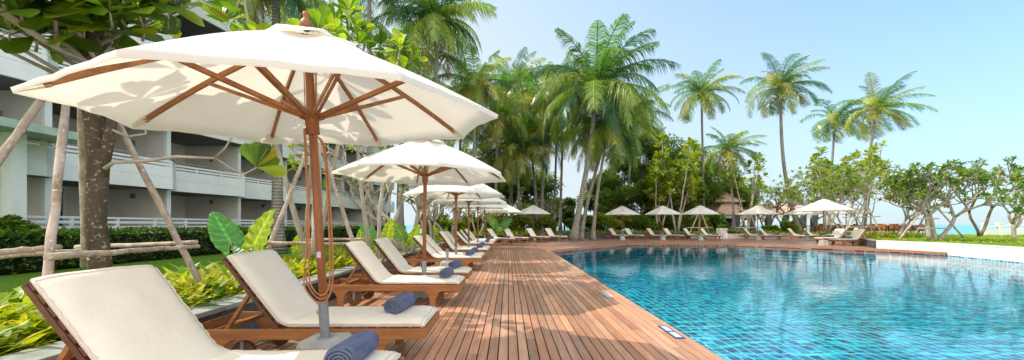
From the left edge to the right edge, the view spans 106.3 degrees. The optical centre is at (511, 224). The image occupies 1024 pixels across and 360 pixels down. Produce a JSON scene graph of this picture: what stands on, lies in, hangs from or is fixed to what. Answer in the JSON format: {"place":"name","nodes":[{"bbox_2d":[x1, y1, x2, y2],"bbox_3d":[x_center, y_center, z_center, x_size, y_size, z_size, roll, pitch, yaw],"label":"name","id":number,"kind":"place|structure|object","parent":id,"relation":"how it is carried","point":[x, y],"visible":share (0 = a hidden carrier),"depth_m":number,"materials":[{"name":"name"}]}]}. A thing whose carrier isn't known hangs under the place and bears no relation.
{"place":"outdoors","nodes":[
{"label":"outdoors","id":0,"kind":"place"},
{"bbox_2d":[0,233,421,296],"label":"lawn","id":1,"kind":"structure","parent":0,"point":[16,280],"depth_m":12.26,"materials":[{"name":"green plant"}]},
{"bbox_2d":[0,214,31,236],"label":"oleander","id":2,"kind":"object","parent":1,"relation":"on","point":[13,222],"visible":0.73,"depth_m":10.25,"materials":[{"name":"green plant"}]},
{"bbox_2d":[0,0,393,236],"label":"hotel building","id":3,"kind":"structure","parent":1,"relation":"on","point":[194,192],"depth_m":17.01,"materials":[{"name":"white paint"}]},
{"bbox_2d":[0,224,405,274],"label":"hedge","id":4,"kind":"object","parent":1,"relation":"on","point":[68,238],"visible":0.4,"depth_m":12.77,"materials":[{"name":"green plant"}]},
{"bbox_2d":[207,0,342,253],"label":"palm tree","id":5,"kind":"object","parent":1,"relation":"on","point":[277,10],"visible":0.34,"depth_m":16.88,"materials":[{"name":"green plant"}]},
{"bbox_2d":[328,0,416,227],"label":"palm tree","id":6,"kind":"object","parent":1,"relation":"on","point":[368,8],"visible":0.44,"depth_m":24.16,"materials":[{"name":"green plant"}]},
{"bbox_2d":[353,13,449,238],"bbox_3d":[-8.317,-7.637,30.032,7.597,17.263,8.658,0,0,0],"label":"palm tree","id":7,"kind":"object","parent":1,"relation":"on","point":[400,220],"visible":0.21,"depth_m":28.66,"materials":[{"name":"green plant"}]},
{"bbox_2d":[348,251,559,359],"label":"deck underlay","id":8,"kind":"object","parent":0,"point":[508,315],"depth_m":5.17,"materials":[{"name":"brown wood"}]},
{"bbox_2d":[226,250,724,359],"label":"pool deck","id":9,"kind":"structure","parent":0,"point":[581,317],"depth_m":4.96,"materials":[{"name":"brown wood"}]},
{"bbox_2d":[21,265,403,359],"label":"sun lounger","id":10,"kind":"object","parent":9,"relation":"on","point":[139,312],"visible":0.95,"depth_m":2.24,"materials":[{"name":"beige fabric"}]},
{"bbox_2d":[323,330,379,359],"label":"rolled towel","id":11,"kind":"object","parent":10,"relation":"on","point":[361,345],"visible":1,"depth_m":2.27,"materials":[{"name":"blue fabric"}]},
{"bbox_2d":[201,250,439,349],"bbox_3d":[-1.838,0.751,3.706,2.146,0.998,0.726,0,0,-1],"label":"sun lounger","id":12,"kind":"object","parent":9,"relation":"on","point":[276,292],"visible":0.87,"depth_m":3.44,"materials":[{"name":"white fabric"}]},
{"bbox_2d":[384,292,416,313],"bbox_3d":[-1.102,0.771,3.785,0.189,0.153,0.404,0,0,7],"label":"rolled towel","id":13,"kind":"object","parent":12,"relation":"on","point":[397,304],"visible":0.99,"depth_m":3.62,"materials":[{"name":"blue fabric"}]},
{"bbox_2d":[296,300,351,349],"bbox_3d":[-1.572,0.941,3.226,0.410,0.620,0.410,0,5,14],"label":"parasol stand","id":14,"kind":"object","parent":9,"relation":"on","point":[324,339],"visible":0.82,"depth_m":3.18,"materials":[{"name":"concrete"}]},
{"bbox_2d":[10,11,497,303],"bbox_3d":[-1.608,-0.326,3.087,2.772,2.719,2.763,0,0,24],"label":"umbrella","id":15,"kind":"object","parent":14,"relation":"in","point":[305,82],"visible":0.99,"depth_m":3.06,"materials":[{"name":"white fabric"}]},
{"bbox_2d":[327,241,465,306],"bbox_3d":[-1.859,0.756,6.167,2.146,0.988,0.726,0,0,0],"label":"sun lounger","id":16,"kind":"object","parent":9,"relation":"on","point":[372,268],"visible":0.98,"depth_m":5.88,"materials":[{"name":"white fabric"}]},
{"bbox_2d":[352,237,472,292],"bbox_3d":[-1.871,0.751,7.431,2.146,0.998,0.726,0,0,0],"label":"sun lounger","id":17,"kind":"object","parent":9,"relation":"on","point":[399,265],"visible":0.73,"depth_m":7.17,"materials":[{"name":"white fabric"}]},
{"bbox_2d":[412,260,428,297],"bbox_3d":[-1.547,0.940,6.750,0.410,0.620,0.410,1,0,-8],"label":"parasol stand","id":18,"kind":"object","parent":9,"relation":"on","point":[420,294],"visible":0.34,"depth_m":6.56,"materials":[{"name":"metal"}]},
{"bbox_2d":[332,140,505,260],"bbox_3d":[-1.529,-0.332,6.750,2.772,2.725,2.772,0,0,3],"label":"umbrella","id":19,"kind":"object","parent":18,"relation":"in","point":[425,163],"visible":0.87,"depth_m":6.66,"materials":[{"name":"white fabric"}]},
{"bbox_2d":[404,235,482,266],"bbox_3d":[-1.898,0.772,10.610,2.146,0.956,0.726,0,0,-1],"label":"sun lounger","id":20,"kind":"object","parent":9,"relation":"on","point":[435,256],"visible":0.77,"depth_m":10.29,"materials":[{"name":"white fabric"}]},
{"bbox_2d":[410,234,484,266],"bbox_3d":[-1.906,0.772,11.557,2.146,0.956,0.726,0,0,0],"label":"sun lounger","id":21,"kind":"object","parent":9,"relation":"on","point":[434,245],"visible":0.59,"depth_m":11.33,"materials":[{"name":"white fabric"}]},
{"bbox_2d":[403,184,504,245],"bbox_3d":[-1.635,-0.333,11.200,2.772,2.725,2.772,0,0,3],"label":"umbrella","id":22,"kind":"object","parent":9,"relation":"on","point":[457,192],"visible":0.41,"depth_m":11.03,"materials":[{"name":"white fabric"}]},
{"bbox_2d":[438,231,488,252],"bbox_3d":[-1.927,0.740,13.961,2.146,1.020,0.726,0,0,1],"label":"sun lounger","id":23,"kind":"object","parent":9,"relation":"on","point":[447,241],"visible":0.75,"depth_m":13.64,"materials":[{"name":"white fabric"}]},
{"bbox_2d":[432,198,506,240],"bbox_3d":[-1.675,-0.333,14.850,2.772,2.725,2.772,0,0,-11],"label":"umbrella","id":24,"kind":"object","parent":9,"relation":"on","point":[489,201],"visible":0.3,"depth_m":14.84,"materials":[{"name":"white fabric"}]},
{"bbox_2d":[241,0,1023,224],"label":"sky","id":25,"kind":"structure","parent":0,"point":[968,54],"materials":[{"name":"blue"}]},
{"bbox_2d":[490,238,898,249],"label":"deck","id":26,"kind":"structure","parent":0,"point":[555,244],"depth_m":26.98,"materials":[{"name":"brown wood"}]},
{"bbox_2d":[459,233,685,242],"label":"planter wall","id":27,"kind":"structure","parent":26,"relation":"on","point":[598,235],"depth_m":35.59,"materials":[{"name":"stone"}]},
{"bbox_2d":[558,83,656,240],"bbox_3d":[7.510,-4.689,31.088,7.973,11.940,7.089,0,0,14],"label":"palm tree","id":28,"kind":"object","parent":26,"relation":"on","point":[603,127],"visible":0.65,"depth_m":30.36,"materials":[{"name":"green plant"}]},
{"bbox_2d":[550,243,946,254],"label":"deck fascia","id":29,"kind":"structure","parent":26,"relation":"attached to","point":[793,246],"depth_m":22.11,"materials":[{"name":"brown wood"}]},
{"bbox_2d":[754,232,760,239],"bbox_3d":[20.117,0.940,31.400,0.410,0.620,0.410,0,0,-8],"label":"parasol stand","id":30,"kind":"object","parent":26,"relation":"on","point":[757,237],"visible":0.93,"depth_m":31.26,"materials":[{"name":"concrete"}]},
{"bbox_2d":[738,204,777,231],"bbox_3d":[20.117,-0.333,31.400,2.772,2.725,2.772,0,0,-22],"label":"umbrella","id":31,"kind":"object","parent":30,"relation":"in","point":[757,210],"visible":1,"depth_m":30.96,"materials":[{"name":"white fabric"}]},
{"bbox_2d":[818,235,828,244],"bbox_3d":[19.016,0.940,23.400,0.410,0.620,0.410,0,0,2],"label":"parasol stand","id":32,"kind":"object","parent":26,"relation":"on","point":[823,242],"visible":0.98,"depth_m":23.25,"materials":[{"name":"concrete"}]},
{"bbox_2d":[793,197,856,234],"bbox_3d":[19.016,-0.333,23.400,2.772,2.725,2.772,0,0,-29],"label":"umbrella","id":33,"kind":"object","parent":32,"relation":"in","point":[823,205],"visible":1,"depth_m":22.97,"materials":[{"name":"white fabric"}]},
{"bbox_2d":[828,229,865,245],"bbox_3d":[20.496,0.754,23.274,2.146,0.991,0.726,0,0,-4],"label":"sun lounger","id":34,"kind":"object","parent":26,"relation":"on","point":[856,234],"visible":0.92,"depth_m":23.04,"materials":[{"name":"white fabric"}]},
{"bbox_2d":[405,225,1023,233],"bbox_3d":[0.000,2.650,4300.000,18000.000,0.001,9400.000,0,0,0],"label":"sea","id":35,"kind":"structure","parent":0,"point":[966,229],"depth_m":269.76,"materials":[{"name":"teal"}]},
{"bbox_2d":[554,245,1021,262],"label":"pool wall","id":36,"kind":"structure","parent":0,"point":[804,248],"depth_m":21.57,"materials":[{"name":"tile"}]},
{"bbox_2d":[555,245,1023,312],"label":"pool water","id":37,"kind":"structure","parent":0,"point":[934,273],"depth_m":12.55,"materials":[{"name":"blue liquid"}]},
{"bbox_2d":[582,267,1023,359],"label":"pool floor","id":38,"kind":"structure","parent":0,"point":[731,319],"depth_m":9.10,"materials":[{"name":"tile"}]},
{"bbox_2d":[758,230,1023,246],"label":"grass terrace","id":39,"kind":"structure","parent":0,"point":[1001,243],"depth_m":20.67,"materials":[{"name":"green plant"}]},
{"bbox_2d":[708,159,765,207],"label":"leafy tree","id":40,"kind":"object","parent":39,"relation":"on","point":[740,190],"visible":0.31,"depth_m":47.52,"materials":[{"name":"green plant"}]},
{"bbox_2d":[740,52,833,234],"bbox_3d":[26.988,-7.784,38.220,7.274,17.751,8.047,0,0,0],"label":"palm tree","id":41,"kind":"object","parent":39,"relation":"on","point":[779,88],"visible":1,"depth_m":37.67,"materials":[{"name":"green plant"}]},
{"bbox_2d":[755,159,897,236],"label":"frangipani tree","id":42,"kind":"object","parent":39,"relation":"on","point":[820,173],"visible":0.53,"depth_m":28.35,"materials":[{"name":"green plant"}]},
{"bbox_2d":[805,146,863,233],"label":"almond tree","id":43,"kind":"object","parent":39,"relation":"on","point":[856,155],"visible":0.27,"depth_m":35.98,"materials":[{"name":"green plant"}]},
{"bbox_2d":[800,97,872,224],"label":"palm tree","id":44,"kind":"object","parent":39,"relation":"on","point":[833,120],"visible":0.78,"depth_m":46.84,"materials":[{"name":"green plant"}]},
{"bbox_2d":[805,159,908,237],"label":"frangipani tree","id":45,"kind":"object","parent":39,"relation":"on","point":[834,183],"visible":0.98,"depth_m":24.87,"materials":[{"name":"green plant"}]},
{"bbox_2d":[838,140,892,229],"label":"almond tree","id":46,"kind":"object","parent":39,"relation":"on","point":[874,157],"visible":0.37,"depth_m":29.36,"materials":[{"name":"green plant"}]},
{"bbox_2d":[829,70,938,223],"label":"palm tree","id":47,"kind":"object","parent":39,"relation":"on","point":[877,105],"visible":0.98,"depth_m":41.47,"materials":[{"name":"green plant"}]},
{"bbox_2d":[847,231,924,237],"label":"ground cover","id":48,"kind":"object","parent":39,"relation":"on","point":[876,234],"visible":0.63,"depth_m":26.05,"materials":[{"name":"green plant"}]},
{"bbox_2d":[800,232,1023,245],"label":"ground cover","id":49,"kind":"object","parent":39,"relation":"on","point":[982,237],"visible":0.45,"depth_m":22.53,"materials":[{"name":"green plant"}]},
{"bbox_2d":[877,185,954,236],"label":"frangipani tree","id":50,"kind":"object","parent":39,"relation":"on","point":[907,215],"visible":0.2,"depth_m":25.88,"materials":[{"name":"green plant"}]},
{"bbox_2d":[898,201,963,239],"bbox_3d":[22.188,-0.223,20.648,2.754,2.088,1.993,0,0,-20],"label":"tree support","id":51,"kind":"object","parent":39,"relation":"on","point":[923,218],"visible":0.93,"depth_m":20.26,"materials":[{"name":"brown wood"}]},
{"bbox_2d":[875,158,1023,240],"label":"frangipani tree","id":52,"kind":"object","parent":39,"relation":"on","point":[906,184],"visible":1,"depth_m":19.91,"materials":[{"name":"green plant"}]},
{"bbox_2d":[947,155,1017,236],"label":"frangipani tree","id":53,"kind":"object","parent":39,"relation":"on","point":[979,233],"visible":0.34,"depth_m":26.94,"materials":[{"name":"green plant"}]},
{"bbox_2d":[980,221,1023,234],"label":"balustrade","id":54,"kind":"object","parent":39,"relation":"on","point":[999,229],"visible":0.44,"depth_m":30.94,"materials":[{"name":"white paint"}]},
{"bbox_2d":[989,165,1023,239],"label":"frangipani tree","id":55,"kind":"object","parent":39,"relation":"on","point":[1017,210],"visible":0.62,"depth_m":21.34,"materials":[{"name":"green plant"}]},
{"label":"planting bed","id":56,"kind":"structure","parent":0,"visible":0},
{"bbox_2d":[0,0,286,269],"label":"leaf tree","id":57,"kind":"object","parent":56,"relation":"on","point":[87,27],"visible":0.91,"depth_m":3.91,"materials":[{"name":"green plant"}]},
{"bbox_2d":[0,235,454,356],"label":"ground cover","id":58,"kind":"object","parent":56,"relation":"on","point":[22,328],"visible":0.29,"depth_m":4.32,"materials":[{"name":"green plant"}]},
{"bbox_2d":[0,99,201,321],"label":"tree support","id":59,"kind":"object","parent":58,"relation":"on","point":[50,253],"visible":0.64,"depth_m":3.66,"materials":[{"name":"brown wood"}]},
{"bbox_2d":[208,209,274,255],"bbox_3d":[-3.750,0.367,5.423,0.984,1.172,0.546,0,0,0],"label":"elephant ear plant","id":60,"kind":"object","parent":56,"relation":"on","point":[224,232],"visible":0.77,"depth_m":5.27,"materials":[{"name":"green plant"}]},
{"bbox_2d":[200,0,397,261],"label":"almond tree","id":61,"kind":"object","parent":56,"relation":"on","point":[320,16],"visible":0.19,"depth_m":7.25,"materials":[{"name":"green plant"}]},
{"bbox_2d":[266,145,364,255],"bbox_3d":[-3.785,-0.506,7.747,1.805,2.214,1.774,0,0,0],"label":"tree support","id":62,"kind":"object","parent":61,"relation":"attached to","point":[271,241],"visible":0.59,"depth_m":7.31,"materials":[{"name":"brown wood"}]},
{"bbox_2d":[284,140,448,228],"bbox_3d":[-5.346,-2.259,13.009,6.551,6.449,6.228,0,0,0],"label":"frangipani tree","id":63,"kind":"object","parent":56,"relation":"on","point":[292,161],"visible":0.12,"depth_m":12.53,"materials":[{"name":"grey plant"}]},
{"bbox_2d":[325,0,427,259],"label":"almond tree","id":64,"kind":"object","parent":56,"relation":"on","point":[364,36],"visible":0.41,"depth_m":8.24,"materials":[{"name":"green plant"}]},
{"bbox_2d":[360,218,394,263],"bbox_3d":[-3.247,0.394,9.195,0.856,1.117,0.267,0,0,0],"label":"elephant ear plant","id":65,"kind":"object","parent":56,"relation":"on","point":[388,230],"visible":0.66,"depth_m":9.22,"materials":[{"name":"green plant"}]},
{"bbox_2d":[322,139,470,254],"bbox_3d":[-3.779,-1.228,12.099,4.471,4.489,3.480,0,0,19],"label":"frangipani tree","id":66,"kind":"object","parent":56,"relation":"on","point":[386,217],"visible":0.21,"depth_m":12.20,"materials":[{"name":"grey plant"}]},
{"bbox_2d":[394,222,420,256],"bbox_3d":[-3.034,0.431,10.998,0.814,1.043,0.199,0,0,0],"label":"elephant ear plant","id":67,"kind":"object","parent":56,"relation":"on","point":[400,232],"visible":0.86,"depth_m":11.01,"materials":[{"name":"green plant"}]},
{"bbox_2d":[385,182,446,240],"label":"frangipani tree","id":68,"kind":"object","parent":56,"relation":"on","point":[431,232],"visible":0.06,"depth_m":17.04,"materials":[{"name":"grey plant"}]},
{"bbox_2d":[371,0,496,234],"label":"palm tree","id":69,"kind":"object","parent":56,"relation":"on","point":[433,22],"visible":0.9,"depth_m":25.51,"materials":[{"name":"green plant"}]},
{"bbox_2d":[403,200,496,236],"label":"frangipani tree","id":70,"kind":"object","parent":56,"relation":"on","point":[459,217],"visible":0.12,"depth_m":20.87,"materials":[{"name":"grey plant"}]},
{"bbox_2d":[432,43,516,216],"bbox_3d":[-3.017,-6.363,30.007,6.840,14.668,6.688,0,0,0],"label":"palm tree","id":71,"kind":"object","parent":56,"relation":"on","point":[475,83],"visible":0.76,"depth_m":29.35,"materials":[{"name":"green plant"}]},
{"bbox_2d":[461,124,516,191],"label":"palm tree","id":72,"kind":"object","parent":56,"relation":"on","point":[482,157],"visible":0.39,"depth_m":36.25,"materials":[{"name":"green plant"}]},
{"bbox_2d":[467,75,539,215],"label":"palm tree","id":73,"kind":"object","parent":56,"relation":"on","point":[503,111],"visible":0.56,"depth_m":33.23,"materials":[{"name":"green plant"}]},
{"bbox_2d":[476,47,552,215],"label":"palm tree","id":74,"kind":"object","parent":56,"relation":"on","point":[516,72],"visible":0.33,"depth_m":41.98,"materials":[{"name":"green plant"}]},
{"bbox_2d":[471,117,558,215],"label":"palm tree","id":75,"kind":"object","parent":56,"relation":"on","point":[519,154],"visible":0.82,"depth_m":34.22,"materials":[{"name":"green plant"}]},
{"bbox_2d":[506,214,532,231],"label":"shrub","id":76,"kind":"object","parent":56,"relation":"on","point":[522,221],"visible":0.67,"depth_m":33.80,"materials":[{"name":"green plant"}]},
{"bbox_2d":[491,162,565,231],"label":"leafy tree","id":77,"kind":"object","parent":56,"relation":"on","point":[548,185],"visible":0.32,"depth_m":43.67,"materials":[{"name":"green plant"}]},
{"bbox_2d":[493,103,564,231],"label":"palm tree","id":78,"kind":"object","parent":56,"relation":"on","point":[546,159],"visible":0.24,"depth_m":36.70,"materials":[{"name":"green plant"}]},
{"bbox_2d":[502,61,580,232],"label":"palm tree","id":79,"kind":"object","parent":56,"relation":"on","point":[541,110],"visible":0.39,"depth_m":34.94,"materials":[{"name":"green plant"}]},
{"bbox_2d":[524,214,559,232],"bbox_3d":[2.887,0.023,36.167,3.098,2.056,2.902,0,0,25],"label":"shrub","id":80,"kind":"object","parent":56,"relation":"on","point":[546,221],"visible":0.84,"depth_m":35.67,"materials":[{"name":"green plant"}]},
{"bbox_2d":[521,190,564,222],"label":"leafy tree","id":81,"kind":"object","parent":56,"relation":"on","point":[548,196],"visible":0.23,"depth_m":43.58,"materials":[{"name":"green plant"}]},
{"bbox_2d":[525,193,571,220],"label":"frangipani tree","id":82,"kind":"object","parent":56,"relation":"on","point":[547,206],"visible":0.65,"depth_m":37.21,"materials":[{"name":"green plant"}]},
{"bbox_2d":[528,95,581,219],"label":"palm tree","id":83,"kind":"object","parent":56,"relation":"on","point":[555,176],"visible":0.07,"depth_m":38.90,"materials":[{"name":"green plant"}]},
{"bbox_2d":[530,56,588,230],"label":"palm tree","id":84,"kind":"object","parent":56,"relation":"on","point":[560,201],"visible":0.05,"depth_m":40.01,"materials":[{"name":"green plant"}]},
{"bbox_2d":[553,196,577,231],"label":"leafy tree","id":85,"kind":"object","parent":56,"relation":"on","point":[570,202],"visible":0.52,"depth_m":47.53,"materials":[{"name":"green plant"}]},
{"bbox_2d":[586,212,614,231],"bbox_3d":[8.733,-0.106,38.158,3.033,2.441,2.788,0,0,36],"label":"shrub","id":86,"kind":"object","parent":56,"relation":"on","point":[604,222],"visible":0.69,"depth_m":37.53,"materials":[{"name":"green plant"}]},
{"bbox_2d":[586,168,651,216],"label":"leafy tree","id":87,"kind":"object","parent":56,"relation":"on","point":[630,195],"visible":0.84,"depth_m":41.13,"materials":[{"name":"green plant"}]},
{"bbox_2d":[607,215,632,230],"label":"shrub","id":88,"kind":"object","parent":56,"relation":"on","point":[617,221],"visible":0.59,"depth_m":38.81,"materials":[{"name":"green plant"}]},
{"bbox_2d":[454,228,795,237],"bbox_3d":[9.245,0.740,35.183,35.206,0.888,11.441,0,0,-20],"label":"ground cover","id":89,"kind":"object","parent":56,"relation":"on","point":[515,232],"visible":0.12,"depth_m":36.17,"materials":[{"name":"brown plant"}]},
{"bbox_2d":[591,83,673,208],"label":"palm tree","id":90,"kind":"object","parent":56,"relation":"on","point":[658,112],"visible":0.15,"depth_m":41.20,"materials":[{"name":"green plant"}]},
{"bbox_2d":[597,127,687,207],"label":"leafy tree","id":91,"kind":"object","parent":56,"relation":"on","point":[649,151],"visible":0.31,"depth_m":43.11,"materials":[{"name":"green plant"}]},
{"bbox_2d":[632,215,664,231],"bbox_3d":[13.876,0.008,38.523,3.000,2.111,3.147,0,0,-39],"label":"shrub","id":92,"kind":"object","parent":56,"relation":"on","point":[643,223],"visible":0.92,"depth_m":38.00,"materials":[{"name":"green plant"}]},
{"bbox_2d":[641,154,685,223],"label":"almond tree","id":93,"kind":"object","parent":56,"relation":"on","point":[655,178],"visible":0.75,"depth_m":37.66,"materials":[{"name":"green plant"}]},
{"bbox_2d":[636,177,697,217],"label":"leafy tree","id":94,"kind":"object","parent":56,"relation":"on","point":[676,206],"visible":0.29,"depth_m":40.29,"materials":[{"name":"green plant"}]},
{"bbox_2d":[653,132,703,231],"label":"almond tree","id":95,"kind":"object","parent":56,"relation":"on","point":[693,180],"visible":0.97,"depth_m":36.71,"materials":[{"name":"green plant"}]},
{"bbox_2d":[627,142,729,231],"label":"leafy tree","id":96,"kind":"object","parent":56,"relation":"on","point":[708,179],"visible":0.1,"depth_m":44.23,"materials":[{"name":"green plant"}]},
{"bbox_2d":[664,215,697,231],"bbox_3d":[17.100,-0.037,39.502,4.082,2.119,3.073,0,0,0],"label":"shrub","id":97,"kind":"object","parent":56,"relation":"on","point":[686,220],"visible":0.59,"depth_m":38.81,"materials":[{"name":"green plant"}]},
{"bbox_2d":[673,173,708,230],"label":"leafy tree","id":98,"kind":"object","parent":56,"relation":"on","point":[702,194],"visible":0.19,"depth_m":40.69,"materials":[{"name":"green plant"}]},
{"bbox_2d":[661,59,745,206],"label":"palm tree","id":99,"kind":"object","parent":56,"relation":"on","point":[704,95],"visible":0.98,"depth_m":39.62,"materials":[{"name":"green plant"}]},
{"bbox_2d":[703,212,730,231],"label":"shrub","id":100,"kind":"object","parent":56,"relation":"on","point":[714,220],"visible":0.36,"depth_m":39.08,"materials":[{"name":"green plant"}]},
{"bbox_2d":[701,127,766,229],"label":"palm tree","id":101,"kind":"object","parent":56,"relation":"on","point":[727,147],"visible":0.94,"depth_m":37.83,"materials":[{"name":"green plant"}]},
{"bbox_2d":[721,152,768,230],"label":"almond tree","id":102,"kind":"object","parent":56,"relation":"on","point":[758,178],"visible":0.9,"depth_m":36.69,"materials":[{"name":"green plant"}]},
{"bbox_2d":[737,184,807,225],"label":"frangipani tree","id":103,"kind":"object","parent":56,"relation":"on","point":[765,205],"visible":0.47,"depth_m":38.36,"materials":[{"name":"green plant"}]},
{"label":"ground","id":104,"kind":"structure","parent":0,"visible":0},
{"bbox_2d":[0,238,458,359],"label":"planter wall","id":105,"kind":"structure","parent":104,"relation":"on","point":[202,314],"depth_m":4.12,"materials":[{"name":"stone"}]},
{"bbox_2d":[527,13,681,240],"bbox_3d":[6.948,-7.186,29.455,11.573,17.049,12.159,0,0,0],"label":"palm tree","id":106,"kind":"object","parent":104,"relation":"on","point":[601,81],"visible":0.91,"depth_m":28.87,"materials":[{"name":"green plant"}]},
{"bbox_2d":[559,96,658,240],"bbox_3d":[8.311,-4.882,32.839,8.625,12.415,8.026,0,0,0],"label":"palm tree","id":107,"kind":"object","parent":104,"relation":"on","point":[595,170],"visible":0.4,"depth_m":31.54,"materials":[{"name":"green plant"}]},
{"bbox_2d":[692,192,817,231],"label":"restaurant pavilion","id":108,"kind":"structure","parent":104,"relation":"on","point":[725,208],"depth_m":46.53,"materials":[{"name":"wood"}]},
{"bbox_2d":[876,240,1023,262],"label":"terrace wall","id":109,"kind":"structure","parent":104,"relation":"on","point":[1005,253],"depth_m":16.40,"materials":[{"name":"stone"}]},
{"bbox_3d":[15.330,0.940,31.200,0.410,0.620,0.410,0,0,2],"label":"parasol stand","id":110,"kind":"object","parent":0,"visible":0},
{"bbox_2d":[681,204,719,231],"bbox_3d":[15.330,-0.333,31.200,2.772,2.725,2.772,0,0,34],"label":"umbrella","id":111,"kind":"object","parent":110,"relation":"in","point":[700,210],"visible":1,"depth_m":30.72,"materials":[{"name":"white fabric"}]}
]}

